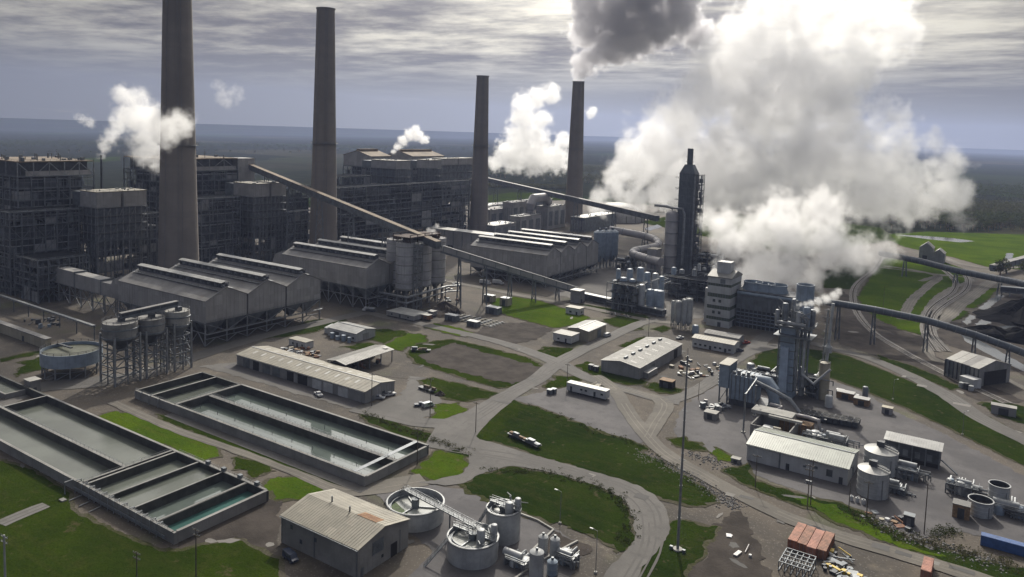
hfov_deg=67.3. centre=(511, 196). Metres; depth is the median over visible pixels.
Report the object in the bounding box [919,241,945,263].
transfer house
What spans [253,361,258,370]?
open doorway
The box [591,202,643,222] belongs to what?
coal dome
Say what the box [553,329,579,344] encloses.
site trailer
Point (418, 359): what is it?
lawn
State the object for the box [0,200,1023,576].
ground
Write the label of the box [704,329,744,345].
office range
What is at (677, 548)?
steel mast
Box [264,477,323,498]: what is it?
lawn
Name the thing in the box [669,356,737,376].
scrap heap
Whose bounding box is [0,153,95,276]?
boiler house
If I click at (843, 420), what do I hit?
tray field
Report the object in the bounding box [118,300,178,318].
conveyor gallery
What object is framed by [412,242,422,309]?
stair tower
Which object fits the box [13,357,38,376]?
worn turf
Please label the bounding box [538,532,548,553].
dosing tank
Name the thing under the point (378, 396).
parked pickup
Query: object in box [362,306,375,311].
parked tanker
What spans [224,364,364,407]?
concrete apron
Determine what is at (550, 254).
filter house
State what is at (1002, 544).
shipping container
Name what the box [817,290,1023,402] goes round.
rail yard
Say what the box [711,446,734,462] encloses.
worn turf
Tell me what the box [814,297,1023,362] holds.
conveyor tube
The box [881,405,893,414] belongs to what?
pump cabinet
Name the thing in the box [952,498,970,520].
machine box
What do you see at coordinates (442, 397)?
worn turf
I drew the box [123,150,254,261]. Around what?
boiler house
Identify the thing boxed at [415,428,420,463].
utility pole
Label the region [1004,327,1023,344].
coal heap
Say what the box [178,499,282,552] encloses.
dark soil yard
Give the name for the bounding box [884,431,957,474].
equipment shed
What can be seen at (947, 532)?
roadside scrub
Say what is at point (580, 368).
worn turf
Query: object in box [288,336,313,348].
site cabin
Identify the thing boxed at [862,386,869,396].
filter vessel
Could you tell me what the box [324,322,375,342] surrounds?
workshop building
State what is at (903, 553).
road patch
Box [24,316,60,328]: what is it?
scrap heap
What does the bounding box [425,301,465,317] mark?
gravel heap
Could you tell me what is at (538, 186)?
woods
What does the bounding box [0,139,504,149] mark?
woods
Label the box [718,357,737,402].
inlet filter house
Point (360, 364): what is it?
scrap heap
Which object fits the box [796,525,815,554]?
shipping container
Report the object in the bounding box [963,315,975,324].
shallow water
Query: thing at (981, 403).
worn turf
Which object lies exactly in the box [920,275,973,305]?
tyre tracks
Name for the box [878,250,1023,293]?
conveyor tube
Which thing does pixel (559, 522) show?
lamp post
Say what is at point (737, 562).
worn patch
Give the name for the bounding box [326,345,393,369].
canopy
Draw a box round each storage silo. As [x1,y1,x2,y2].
[386,234,403,302]
[394,238,416,307]
[412,238,431,302]
[430,234,445,300]
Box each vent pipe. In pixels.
[100,155,103,259]
[822,303,834,360]
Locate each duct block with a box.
[437,203,463,228]
[487,221,516,233]
[488,199,542,208]
[488,205,502,221]
[502,198,527,221]
[510,212,541,231]
[536,203,565,229]
[570,211,614,231]
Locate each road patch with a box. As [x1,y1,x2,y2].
[494,399,510,403]
[634,493,648,499]
[725,492,735,496]
[739,494,753,499]
[805,523,829,531]
[872,542,889,551]
[895,550,911,557]
[948,565,974,574]
[953,402,970,406]
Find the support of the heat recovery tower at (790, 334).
on the ground at (770, 534)
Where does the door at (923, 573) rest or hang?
in the shipping container at (927, 567)
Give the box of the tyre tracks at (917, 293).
[890,266,941,319]
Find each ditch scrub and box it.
[482,466,641,545]
[529,403,639,444]
[838,504,1022,574]
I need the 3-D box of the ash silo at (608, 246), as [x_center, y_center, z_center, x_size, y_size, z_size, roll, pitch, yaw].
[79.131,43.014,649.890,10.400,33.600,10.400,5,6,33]
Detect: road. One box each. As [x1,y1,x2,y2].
[0,302,401,406]
[108,400,428,495]
[349,307,678,404]
[349,407,441,427]
[419,413,669,576]
[426,317,666,450]
[446,281,679,323]
[592,375,992,576]
[621,388,673,435]
[666,330,775,402]
[749,341,1023,444]
[880,267,973,277]
[885,266,942,319]
[918,275,974,322]
[921,299,1023,389]
[936,274,1015,329]
[946,257,1022,268]
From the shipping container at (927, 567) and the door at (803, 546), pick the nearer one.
the shipping container at (927, 567)
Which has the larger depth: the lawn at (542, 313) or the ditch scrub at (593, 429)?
the lawn at (542, 313)
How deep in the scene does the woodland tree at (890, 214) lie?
1072.20 m
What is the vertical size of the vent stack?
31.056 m
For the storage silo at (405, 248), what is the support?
on the ground at (770, 534)
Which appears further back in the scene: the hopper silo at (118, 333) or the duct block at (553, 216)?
the duct block at (553, 216)
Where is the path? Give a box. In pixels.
[0,503,49,525]
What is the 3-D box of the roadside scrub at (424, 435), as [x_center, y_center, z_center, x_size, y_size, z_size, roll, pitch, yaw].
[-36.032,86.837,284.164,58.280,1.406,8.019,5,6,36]
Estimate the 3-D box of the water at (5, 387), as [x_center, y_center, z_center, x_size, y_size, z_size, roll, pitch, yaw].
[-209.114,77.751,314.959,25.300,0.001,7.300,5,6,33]
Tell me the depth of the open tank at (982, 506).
232.90 m
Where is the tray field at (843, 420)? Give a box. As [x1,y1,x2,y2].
[796,408,860,427]
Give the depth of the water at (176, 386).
323.76 m
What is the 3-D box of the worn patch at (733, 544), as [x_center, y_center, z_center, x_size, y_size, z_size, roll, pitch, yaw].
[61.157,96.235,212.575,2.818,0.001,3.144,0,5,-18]
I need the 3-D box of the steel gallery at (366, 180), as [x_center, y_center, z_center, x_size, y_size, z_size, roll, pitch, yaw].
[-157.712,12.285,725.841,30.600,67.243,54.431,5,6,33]
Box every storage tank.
[856,459,890,499]
[863,440,898,477]
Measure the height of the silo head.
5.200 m
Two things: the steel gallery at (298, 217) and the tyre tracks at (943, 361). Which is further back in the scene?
the steel gallery at (298, 217)
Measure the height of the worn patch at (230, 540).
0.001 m
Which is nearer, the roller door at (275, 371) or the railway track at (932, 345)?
the roller door at (275, 371)
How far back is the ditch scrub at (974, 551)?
216.12 m
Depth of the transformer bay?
297.43 m
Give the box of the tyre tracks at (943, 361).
[925,304,1021,387]
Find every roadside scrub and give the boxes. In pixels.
[358,411,471,454]
[926,523,966,539]
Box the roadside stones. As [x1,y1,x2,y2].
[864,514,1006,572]
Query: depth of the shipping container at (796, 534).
213.45 m
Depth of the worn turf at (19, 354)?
359.50 m
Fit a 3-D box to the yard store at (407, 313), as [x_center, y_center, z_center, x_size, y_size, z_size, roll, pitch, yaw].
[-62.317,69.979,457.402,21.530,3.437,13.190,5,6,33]
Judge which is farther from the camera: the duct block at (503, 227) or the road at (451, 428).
the duct block at (503, 227)
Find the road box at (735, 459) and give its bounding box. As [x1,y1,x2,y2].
[731,455,741,463]
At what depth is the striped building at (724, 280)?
458.26 m
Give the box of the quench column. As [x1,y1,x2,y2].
[654,204,685,274]
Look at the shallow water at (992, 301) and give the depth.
554.26 m
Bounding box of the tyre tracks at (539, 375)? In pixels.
[431,317,662,449]
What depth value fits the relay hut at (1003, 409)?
322.21 m
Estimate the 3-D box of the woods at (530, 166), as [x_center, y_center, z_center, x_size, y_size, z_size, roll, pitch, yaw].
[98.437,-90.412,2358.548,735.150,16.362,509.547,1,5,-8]
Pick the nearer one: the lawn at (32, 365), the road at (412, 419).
the road at (412, 419)
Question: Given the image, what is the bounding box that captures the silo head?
[392,229,441,243]
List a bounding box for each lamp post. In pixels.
[554,489,561,524]
[590,527,597,573]
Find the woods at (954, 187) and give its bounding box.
[671,174,1023,199]
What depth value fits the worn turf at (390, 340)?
408.09 m
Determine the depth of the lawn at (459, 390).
330.82 m
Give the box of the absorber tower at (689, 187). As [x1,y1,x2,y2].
[674,148,704,273]
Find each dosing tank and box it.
[529,547,543,576]
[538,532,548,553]
[547,556,557,576]
[549,534,559,557]
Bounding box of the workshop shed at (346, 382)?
[236,346,394,402]
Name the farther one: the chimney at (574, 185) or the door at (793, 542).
the chimney at (574, 185)
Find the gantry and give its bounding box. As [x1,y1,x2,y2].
[741,378,756,432]
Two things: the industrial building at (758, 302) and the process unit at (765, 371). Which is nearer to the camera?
the process unit at (765, 371)
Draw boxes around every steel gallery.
[0,206,79,295]
[14,250,89,303]
[130,211,158,270]
[197,195,240,262]
[262,184,310,252]
[277,209,309,251]
[336,174,377,240]
[337,179,469,241]
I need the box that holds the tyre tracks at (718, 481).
[594,375,970,576]
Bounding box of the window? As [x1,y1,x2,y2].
[826,469,832,477]
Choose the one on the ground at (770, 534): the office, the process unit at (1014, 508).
the office
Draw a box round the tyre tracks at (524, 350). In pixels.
[351,308,679,402]
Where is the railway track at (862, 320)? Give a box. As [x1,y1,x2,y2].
[849,257,1011,402]
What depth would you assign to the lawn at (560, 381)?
347.36 m
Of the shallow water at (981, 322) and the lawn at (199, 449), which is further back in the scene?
the shallow water at (981, 322)
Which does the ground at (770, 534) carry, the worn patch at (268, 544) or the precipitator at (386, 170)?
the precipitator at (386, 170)
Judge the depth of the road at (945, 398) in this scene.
344.20 m
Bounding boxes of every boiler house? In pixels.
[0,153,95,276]
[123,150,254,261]
[343,149,390,228]
[388,149,443,225]
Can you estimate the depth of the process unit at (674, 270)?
544.31 m
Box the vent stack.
[794,283,815,333]
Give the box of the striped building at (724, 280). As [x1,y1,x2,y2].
[703,260,742,327]
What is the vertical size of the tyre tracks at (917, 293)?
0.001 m
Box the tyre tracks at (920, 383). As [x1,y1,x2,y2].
[750,341,1022,441]
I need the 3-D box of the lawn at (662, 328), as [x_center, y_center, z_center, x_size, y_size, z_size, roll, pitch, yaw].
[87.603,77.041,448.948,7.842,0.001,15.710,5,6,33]
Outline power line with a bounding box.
[376,367,560,424]
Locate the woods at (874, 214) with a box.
[824,208,1023,225]
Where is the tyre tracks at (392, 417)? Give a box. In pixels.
[354,408,436,423]
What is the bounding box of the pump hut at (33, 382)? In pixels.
[23,376,41,390]
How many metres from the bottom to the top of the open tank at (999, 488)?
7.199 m
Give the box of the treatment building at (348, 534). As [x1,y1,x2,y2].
[279,489,409,576]
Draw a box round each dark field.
[419,343,541,383]
[475,322,551,343]
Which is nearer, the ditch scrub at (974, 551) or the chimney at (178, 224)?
the ditch scrub at (974, 551)
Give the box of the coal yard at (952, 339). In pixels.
[936,294,1023,374]
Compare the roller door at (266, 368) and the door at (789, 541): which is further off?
the roller door at (266, 368)
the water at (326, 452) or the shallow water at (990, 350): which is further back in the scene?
the shallow water at (990, 350)
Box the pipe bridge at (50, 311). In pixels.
[0,294,95,338]
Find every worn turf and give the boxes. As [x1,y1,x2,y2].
[0,351,38,361]
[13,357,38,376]
[97,411,222,461]
[155,413,340,485]
[231,456,275,479]
[259,475,299,501]
[265,319,347,338]
[340,341,378,350]
[359,414,468,456]
[367,329,408,343]
[384,333,428,350]
[405,339,542,388]
[408,450,469,480]
[416,377,497,401]
[424,323,474,336]
[429,402,468,417]
[457,466,635,552]
[476,400,719,507]
[489,296,589,327]
[542,375,582,388]
[574,361,651,385]
[577,303,652,317]
[601,315,649,330]
[638,519,721,576]
[641,215,888,255]
[642,382,683,393]
[666,436,708,451]
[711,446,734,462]
[720,463,1020,567]
[749,348,1023,465]
[818,262,869,288]
[818,500,936,558]
[857,258,964,334]
[876,354,958,390]
[892,231,1023,269]
[966,288,999,308]
[976,400,1020,421]
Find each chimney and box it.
[157,0,198,268]
[309,7,336,243]
[469,75,489,231]
[565,81,584,222]
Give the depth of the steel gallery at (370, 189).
725.51 m
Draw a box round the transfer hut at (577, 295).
[570,288,585,302]
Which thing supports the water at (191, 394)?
in the settling basin at (348, 478)
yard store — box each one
[386,307,427,320]
[420,313,432,319]
[426,309,436,315]
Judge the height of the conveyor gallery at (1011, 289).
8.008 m
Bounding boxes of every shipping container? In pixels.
[787,522,806,549]
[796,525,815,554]
[806,528,824,557]
[816,531,834,559]
[920,556,933,576]
[980,531,1023,556]
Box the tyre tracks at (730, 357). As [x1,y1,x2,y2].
[661,331,773,402]
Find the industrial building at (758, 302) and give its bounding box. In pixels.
[735,279,795,331]
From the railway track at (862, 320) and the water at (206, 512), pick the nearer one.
the water at (206, 512)
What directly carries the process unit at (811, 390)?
on the gravel pad at (725, 428)
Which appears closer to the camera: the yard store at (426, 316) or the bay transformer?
the bay transformer
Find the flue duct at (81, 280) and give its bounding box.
[27,260,146,317]
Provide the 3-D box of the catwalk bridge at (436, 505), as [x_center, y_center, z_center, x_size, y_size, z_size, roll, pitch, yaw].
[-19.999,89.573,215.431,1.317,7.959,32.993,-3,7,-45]
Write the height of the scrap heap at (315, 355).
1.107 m
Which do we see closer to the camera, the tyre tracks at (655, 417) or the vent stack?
the tyre tracks at (655, 417)
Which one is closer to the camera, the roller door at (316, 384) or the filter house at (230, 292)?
the roller door at (316, 384)
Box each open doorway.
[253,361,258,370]
[287,371,293,381]
[298,374,306,385]
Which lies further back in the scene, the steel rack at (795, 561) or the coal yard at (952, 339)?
the coal yard at (952, 339)
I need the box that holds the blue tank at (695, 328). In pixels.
[692,324,699,333]
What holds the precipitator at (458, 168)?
on the ground at (770, 534)
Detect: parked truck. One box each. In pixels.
[479,279,490,284]
[492,279,503,284]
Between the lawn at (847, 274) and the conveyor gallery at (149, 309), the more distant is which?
the lawn at (847, 274)
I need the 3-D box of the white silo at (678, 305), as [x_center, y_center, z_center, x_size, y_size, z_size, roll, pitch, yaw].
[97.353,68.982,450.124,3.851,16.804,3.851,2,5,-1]
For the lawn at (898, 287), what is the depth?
596.90 m
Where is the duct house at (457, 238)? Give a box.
[427,226,495,250]
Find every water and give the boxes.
[0,380,20,392]
[0,415,112,481]
[14,403,160,465]
[98,460,186,495]
[117,467,214,506]
[144,481,233,519]
[149,379,204,394]
[163,384,226,403]
[167,491,254,530]
[189,403,382,474]
[224,392,414,458]
[645,225,661,230]
[900,235,971,241]
[960,334,1023,370]
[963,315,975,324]
[975,319,990,324]
[979,294,1003,309]
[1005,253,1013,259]
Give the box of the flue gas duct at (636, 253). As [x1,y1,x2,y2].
[609,226,663,272]
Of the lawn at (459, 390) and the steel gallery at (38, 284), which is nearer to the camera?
the lawn at (459, 390)
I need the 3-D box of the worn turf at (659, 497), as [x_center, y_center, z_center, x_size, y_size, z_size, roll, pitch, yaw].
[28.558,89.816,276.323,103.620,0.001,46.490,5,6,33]
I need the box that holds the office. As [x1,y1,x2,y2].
[565,305,584,314]
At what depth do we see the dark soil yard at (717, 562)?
207.38 m
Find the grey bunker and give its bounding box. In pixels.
[703,408,719,420]
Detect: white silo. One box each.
[670,300,675,326]
[675,300,681,328]
[681,298,687,328]
[685,297,693,329]
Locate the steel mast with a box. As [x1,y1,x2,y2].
[669,355,687,553]
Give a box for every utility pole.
[1,534,7,576]
[133,551,139,576]
[192,527,199,576]
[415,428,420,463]
[428,378,433,412]
[753,454,758,487]
[805,464,814,509]
[809,459,817,504]
[864,481,873,516]
[923,484,927,533]
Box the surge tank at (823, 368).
[816,360,830,400]
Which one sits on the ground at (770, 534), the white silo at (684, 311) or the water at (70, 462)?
the white silo at (684, 311)
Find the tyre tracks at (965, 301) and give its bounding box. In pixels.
[936,274,1008,327]
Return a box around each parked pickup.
[314,391,322,396]
[376,394,384,399]
[383,391,396,396]
[414,401,421,406]
[721,403,730,408]
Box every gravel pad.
[514,386,643,442]
[674,382,1023,542]
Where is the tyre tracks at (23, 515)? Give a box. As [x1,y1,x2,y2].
[0,504,47,524]
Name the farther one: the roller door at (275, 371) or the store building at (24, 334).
the store building at (24, 334)
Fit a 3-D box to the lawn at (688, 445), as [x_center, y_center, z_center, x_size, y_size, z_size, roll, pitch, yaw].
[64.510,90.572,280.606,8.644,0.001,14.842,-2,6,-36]
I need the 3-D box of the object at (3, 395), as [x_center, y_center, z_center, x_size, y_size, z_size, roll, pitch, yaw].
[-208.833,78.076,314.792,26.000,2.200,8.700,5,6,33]
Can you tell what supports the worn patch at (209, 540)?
on the dark soil yard at (259, 525)
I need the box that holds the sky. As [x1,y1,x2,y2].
[0,0,1023,149]
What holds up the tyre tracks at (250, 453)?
on the road at (384, 483)
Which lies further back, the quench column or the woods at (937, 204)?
the woods at (937, 204)
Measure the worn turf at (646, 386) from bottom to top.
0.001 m
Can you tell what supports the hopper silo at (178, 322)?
on the ground at (770, 534)
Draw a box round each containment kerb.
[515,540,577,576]
[521,513,553,547]
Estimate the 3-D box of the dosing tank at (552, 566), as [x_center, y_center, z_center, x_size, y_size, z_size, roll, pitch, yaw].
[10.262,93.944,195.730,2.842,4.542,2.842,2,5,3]
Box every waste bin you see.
[546,388,552,394]
[588,363,594,369]
[593,365,598,370]
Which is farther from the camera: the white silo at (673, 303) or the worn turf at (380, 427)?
the white silo at (673, 303)
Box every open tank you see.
[968,494,994,518]
[988,479,1010,499]
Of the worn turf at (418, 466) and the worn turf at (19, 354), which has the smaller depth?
the worn turf at (418, 466)
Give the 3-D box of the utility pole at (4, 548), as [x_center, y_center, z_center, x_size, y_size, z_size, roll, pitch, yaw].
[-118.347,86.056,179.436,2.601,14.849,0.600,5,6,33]
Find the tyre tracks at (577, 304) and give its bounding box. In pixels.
[448,281,671,322]
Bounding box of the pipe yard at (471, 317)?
[457,313,503,326]
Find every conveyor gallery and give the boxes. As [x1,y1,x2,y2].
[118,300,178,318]
[249,164,440,300]
[441,245,578,307]
[488,177,659,245]
[585,292,666,316]
[989,255,1023,273]
[1000,285,1023,297]
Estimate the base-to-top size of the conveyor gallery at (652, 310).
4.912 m
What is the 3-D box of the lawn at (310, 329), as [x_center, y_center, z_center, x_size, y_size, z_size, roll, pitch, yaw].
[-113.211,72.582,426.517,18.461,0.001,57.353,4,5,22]
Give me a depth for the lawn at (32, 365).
345.04 m
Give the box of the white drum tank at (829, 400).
[825,394,833,407]
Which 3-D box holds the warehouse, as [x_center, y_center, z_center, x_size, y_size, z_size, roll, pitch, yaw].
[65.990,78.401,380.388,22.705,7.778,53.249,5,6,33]
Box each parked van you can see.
[282,547,298,563]
[422,401,434,407]
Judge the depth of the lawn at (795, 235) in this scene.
936.08 m
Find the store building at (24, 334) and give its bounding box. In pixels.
[0,320,51,347]
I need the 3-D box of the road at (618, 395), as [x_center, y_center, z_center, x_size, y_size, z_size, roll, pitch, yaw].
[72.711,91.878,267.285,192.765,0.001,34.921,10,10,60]
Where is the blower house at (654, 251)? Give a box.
[646,247,661,274]
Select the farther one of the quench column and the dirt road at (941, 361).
the quench column
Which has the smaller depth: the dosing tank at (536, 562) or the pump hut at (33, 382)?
the dosing tank at (536, 562)
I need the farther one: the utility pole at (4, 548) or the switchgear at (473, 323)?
the switchgear at (473, 323)
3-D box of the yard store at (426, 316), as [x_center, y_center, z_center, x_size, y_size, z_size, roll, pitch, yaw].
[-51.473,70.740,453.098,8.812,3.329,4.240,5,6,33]
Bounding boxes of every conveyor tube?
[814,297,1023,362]
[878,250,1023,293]
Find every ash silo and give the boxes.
[593,228,605,268]
[599,228,611,267]
[609,227,618,267]
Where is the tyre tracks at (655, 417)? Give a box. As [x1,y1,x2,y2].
[608,387,666,437]
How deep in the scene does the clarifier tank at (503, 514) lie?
209.59 m
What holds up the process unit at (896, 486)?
on the gravel pad at (725, 428)
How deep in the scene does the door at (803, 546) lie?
209.01 m
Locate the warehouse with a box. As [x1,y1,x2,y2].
[601,337,682,378]
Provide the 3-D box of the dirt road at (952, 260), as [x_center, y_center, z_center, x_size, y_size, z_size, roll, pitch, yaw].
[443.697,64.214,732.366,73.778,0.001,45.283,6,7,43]
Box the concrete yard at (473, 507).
[376,485,581,576]
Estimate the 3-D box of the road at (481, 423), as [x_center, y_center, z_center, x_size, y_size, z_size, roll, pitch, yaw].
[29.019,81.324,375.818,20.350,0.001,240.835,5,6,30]
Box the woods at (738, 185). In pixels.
[530,172,1017,203]
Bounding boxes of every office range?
[692,334,739,353]
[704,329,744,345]
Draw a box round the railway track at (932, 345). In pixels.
[920,270,959,351]
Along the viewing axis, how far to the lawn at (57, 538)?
200.24 m
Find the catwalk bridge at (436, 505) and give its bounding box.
[403,485,482,528]
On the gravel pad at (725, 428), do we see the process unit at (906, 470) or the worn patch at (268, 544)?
the process unit at (906, 470)
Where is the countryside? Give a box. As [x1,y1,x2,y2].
[0,118,1023,233]
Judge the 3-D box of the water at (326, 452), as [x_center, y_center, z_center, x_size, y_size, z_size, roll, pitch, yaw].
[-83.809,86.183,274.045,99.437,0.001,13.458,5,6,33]
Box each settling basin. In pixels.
[0,375,268,544]
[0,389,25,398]
[135,372,428,492]
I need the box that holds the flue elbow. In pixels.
[526,193,551,212]
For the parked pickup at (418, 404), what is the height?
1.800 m
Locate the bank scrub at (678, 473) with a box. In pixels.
[640,444,712,495]
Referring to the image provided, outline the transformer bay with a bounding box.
[750,404,802,435]
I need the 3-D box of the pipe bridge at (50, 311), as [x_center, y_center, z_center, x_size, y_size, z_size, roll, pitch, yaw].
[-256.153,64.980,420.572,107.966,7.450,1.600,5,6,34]
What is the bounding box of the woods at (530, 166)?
[488,162,667,175]
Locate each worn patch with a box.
[205,538,216,542]
[217,538,239,542]
[266,542,273,546]
[729,542,738,547]
[730,558,746,567]
[781,494,804,497]
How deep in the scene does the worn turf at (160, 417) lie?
286.11 m
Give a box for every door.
[243,358,249,367]
[263,364,269,374]
[272,367,279,377]
[294,373,297,382]
[312,378,320,389]
[323,382,332,393]
[338,386,347,397]
[363,332,368,339]
[391,541,396,556]
[597,329,600,337]
[788,540,791,548]
[792,541,795,549]
[801,544,805,552]
[811,548,814,557]
[817,549,820,558]
[821,551,824,559]
[841,394,847,399]
[858,400,863,405]
[921,570,925,576]
[957,508,964,519]
[998,408,1008,415]
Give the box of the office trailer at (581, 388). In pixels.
[566,380,609,399]
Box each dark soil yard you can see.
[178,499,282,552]
[547,531,592,555]
[688,511,771,576]
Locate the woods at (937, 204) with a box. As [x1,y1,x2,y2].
[772,190,1023,214]
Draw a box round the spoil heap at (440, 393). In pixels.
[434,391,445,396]
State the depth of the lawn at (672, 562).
208.62 m
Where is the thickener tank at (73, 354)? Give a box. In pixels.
[39,338,102,379]
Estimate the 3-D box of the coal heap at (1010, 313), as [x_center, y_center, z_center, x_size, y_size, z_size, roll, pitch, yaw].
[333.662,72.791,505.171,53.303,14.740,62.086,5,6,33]
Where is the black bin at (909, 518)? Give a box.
[903,511,915,526]
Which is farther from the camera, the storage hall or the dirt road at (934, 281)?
the dirt road at (934, 281)
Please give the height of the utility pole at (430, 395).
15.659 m
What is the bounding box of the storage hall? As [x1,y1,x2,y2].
[567,320,606,341]
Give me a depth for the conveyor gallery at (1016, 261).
694.88 m
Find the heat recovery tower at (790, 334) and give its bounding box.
[773,298,830,398]
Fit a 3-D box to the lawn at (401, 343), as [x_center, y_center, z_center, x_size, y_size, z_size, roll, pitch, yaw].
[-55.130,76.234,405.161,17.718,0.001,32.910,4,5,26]
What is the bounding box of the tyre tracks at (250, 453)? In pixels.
[110,402,424,489]
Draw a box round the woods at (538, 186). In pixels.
[488,183,565,188]
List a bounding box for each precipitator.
[72,187,148,278]
[225,180,286,261]
[362,158,410,237]
[410,158,441,231]
[428,157,472,228]
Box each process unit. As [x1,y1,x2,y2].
[502,546,529,570]
[554,546,579,569]
[611,256,644,269]
[661,267,691,297]
[668,264,746,302]
[692,246,724,268]
[745,362,797,389]
[796,369,833,399]
[802,428,863,448]
[889,478,915,497]
[895,459,930,482]
[945,475,987,496]
[993,496,1023,521]
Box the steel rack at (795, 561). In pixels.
[778,547,816,576]
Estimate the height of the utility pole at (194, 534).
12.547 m
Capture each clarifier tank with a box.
[386,487,444,532]
[423,519,498,569]
[477,492,527,545]
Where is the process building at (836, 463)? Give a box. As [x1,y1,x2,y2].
[746,427,859,485]
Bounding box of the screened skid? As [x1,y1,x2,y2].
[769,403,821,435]
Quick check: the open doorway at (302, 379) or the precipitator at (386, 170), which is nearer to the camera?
the open doorway at (302, 379)
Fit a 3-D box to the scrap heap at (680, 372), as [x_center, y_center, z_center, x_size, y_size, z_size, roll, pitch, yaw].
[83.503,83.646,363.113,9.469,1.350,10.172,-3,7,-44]
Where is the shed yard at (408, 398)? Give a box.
[200,362,441,417]
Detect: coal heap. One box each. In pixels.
[963,325,1010,341]
[972,298,1023,327]
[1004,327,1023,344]
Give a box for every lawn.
[0,351,38,361]
[0,461,278,576]
[16,358,43,374]
[85,156,119,162]
[99,411,218,460]
[157,414,335,483]
[234,457,270,476]
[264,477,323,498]
[269,319,345,337]
[344,343,375,349]
[362,414,468,455]
[370,329,406,342]
[385,333,426,350]
[408,339,539,387]
[411,450,468,479]
[420,377,496,400]
[427,323,472,335]
[432,403,466,418]
[463,466,634,551]
[477,400,715,505]
[478,402,523,439]
[488,192,565,202]
[492,296,589,327]
[538,347,572,356]
[546,376,579,387]
[576,361,646,384]
[578,304,648,317]
[604,316,643,328]
[621,337,643,346]
[641,520,717,576]
[642,214,894,254]
[644,383,680,392]
[654,325,670,331]
[669,437,705,449]
[709,448,730,460]
[723,464,1023,576]
[751,348,1023,464]
[794,495,944,555]
[819,261,868,288]
[857,258,964,334]
[878,355,959,389]
[889,232,1023,268]
[952,311,967,320]
[966,288,996,307]
[981,399,1023,423]
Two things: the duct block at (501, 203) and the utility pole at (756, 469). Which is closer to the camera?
the utility pole at (756, 469)
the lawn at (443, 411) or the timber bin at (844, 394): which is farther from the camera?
the timber bin at (844, 394)
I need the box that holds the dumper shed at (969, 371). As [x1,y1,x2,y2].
[944,350,1011,390]
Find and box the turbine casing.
[728,368,800,412]
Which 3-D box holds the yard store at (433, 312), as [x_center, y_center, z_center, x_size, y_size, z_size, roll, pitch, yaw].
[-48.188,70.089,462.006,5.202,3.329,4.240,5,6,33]
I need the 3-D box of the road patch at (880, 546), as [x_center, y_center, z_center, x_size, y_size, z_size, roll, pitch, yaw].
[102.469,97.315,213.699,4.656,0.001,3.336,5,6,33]
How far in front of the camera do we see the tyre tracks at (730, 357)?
388.93 m
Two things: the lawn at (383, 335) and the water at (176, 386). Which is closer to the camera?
the water at (176, 386)
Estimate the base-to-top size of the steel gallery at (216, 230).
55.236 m
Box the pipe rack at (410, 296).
[368,284,459,308]
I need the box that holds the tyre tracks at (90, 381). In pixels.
[0,302,399,404]
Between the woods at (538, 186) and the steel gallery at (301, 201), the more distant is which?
the woods at (538, 186)
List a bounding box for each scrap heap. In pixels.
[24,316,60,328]
[281,346,319,354]
[303,351,321,357]
[352,358,379,368]
[438,296,457,301]
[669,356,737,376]
[677,370,702,378]
[699,399,723,411]
[726,533,751,557]
[821,547,854,576]
[829,565,866,576]
[860,510,917,534]
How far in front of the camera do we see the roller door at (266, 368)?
345.56 m
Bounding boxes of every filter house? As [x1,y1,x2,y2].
[108,253,321,346]
[272,236,431,306]
[457,228,599,286]
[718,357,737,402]
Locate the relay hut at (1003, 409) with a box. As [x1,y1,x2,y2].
[991,402,1016,417]
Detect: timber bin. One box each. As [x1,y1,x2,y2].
[836,388,855,400]
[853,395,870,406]
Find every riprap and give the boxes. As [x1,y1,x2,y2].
[628,448,747,511]
[686,450,732,470]
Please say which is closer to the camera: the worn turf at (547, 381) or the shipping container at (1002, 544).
the shipping container at (1002, 544)
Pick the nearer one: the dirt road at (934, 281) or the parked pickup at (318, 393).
the parked pickup at (318, 393)
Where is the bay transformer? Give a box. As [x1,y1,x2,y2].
[763,424,780,429]
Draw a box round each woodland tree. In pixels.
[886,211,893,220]
[944,219,953,230]
[993,265,1007,275]
[995,259,1009,275]
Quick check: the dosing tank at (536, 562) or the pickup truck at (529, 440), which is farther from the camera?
the pickup truck at (529, 440)
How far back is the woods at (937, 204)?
1318.19 m
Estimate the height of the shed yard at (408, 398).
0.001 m
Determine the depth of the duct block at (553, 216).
899.32 m
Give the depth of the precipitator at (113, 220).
517.53 m
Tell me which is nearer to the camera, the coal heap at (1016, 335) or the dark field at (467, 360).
the dark field at (467, 360)
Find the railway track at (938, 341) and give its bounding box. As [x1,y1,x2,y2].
[928,275,971,351]
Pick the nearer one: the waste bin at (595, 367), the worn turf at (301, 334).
the waste bin at (595, 367)
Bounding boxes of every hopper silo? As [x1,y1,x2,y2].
[99,315,141,387]
[134,311,167,378]
[162,305,192,371]
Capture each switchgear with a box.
[445,313,459,321]
[466,319,480,327]
[483,293,495,301]
[485,305,501,314]
[500,296,511,305]
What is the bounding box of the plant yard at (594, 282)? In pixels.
[513,255,704,318]

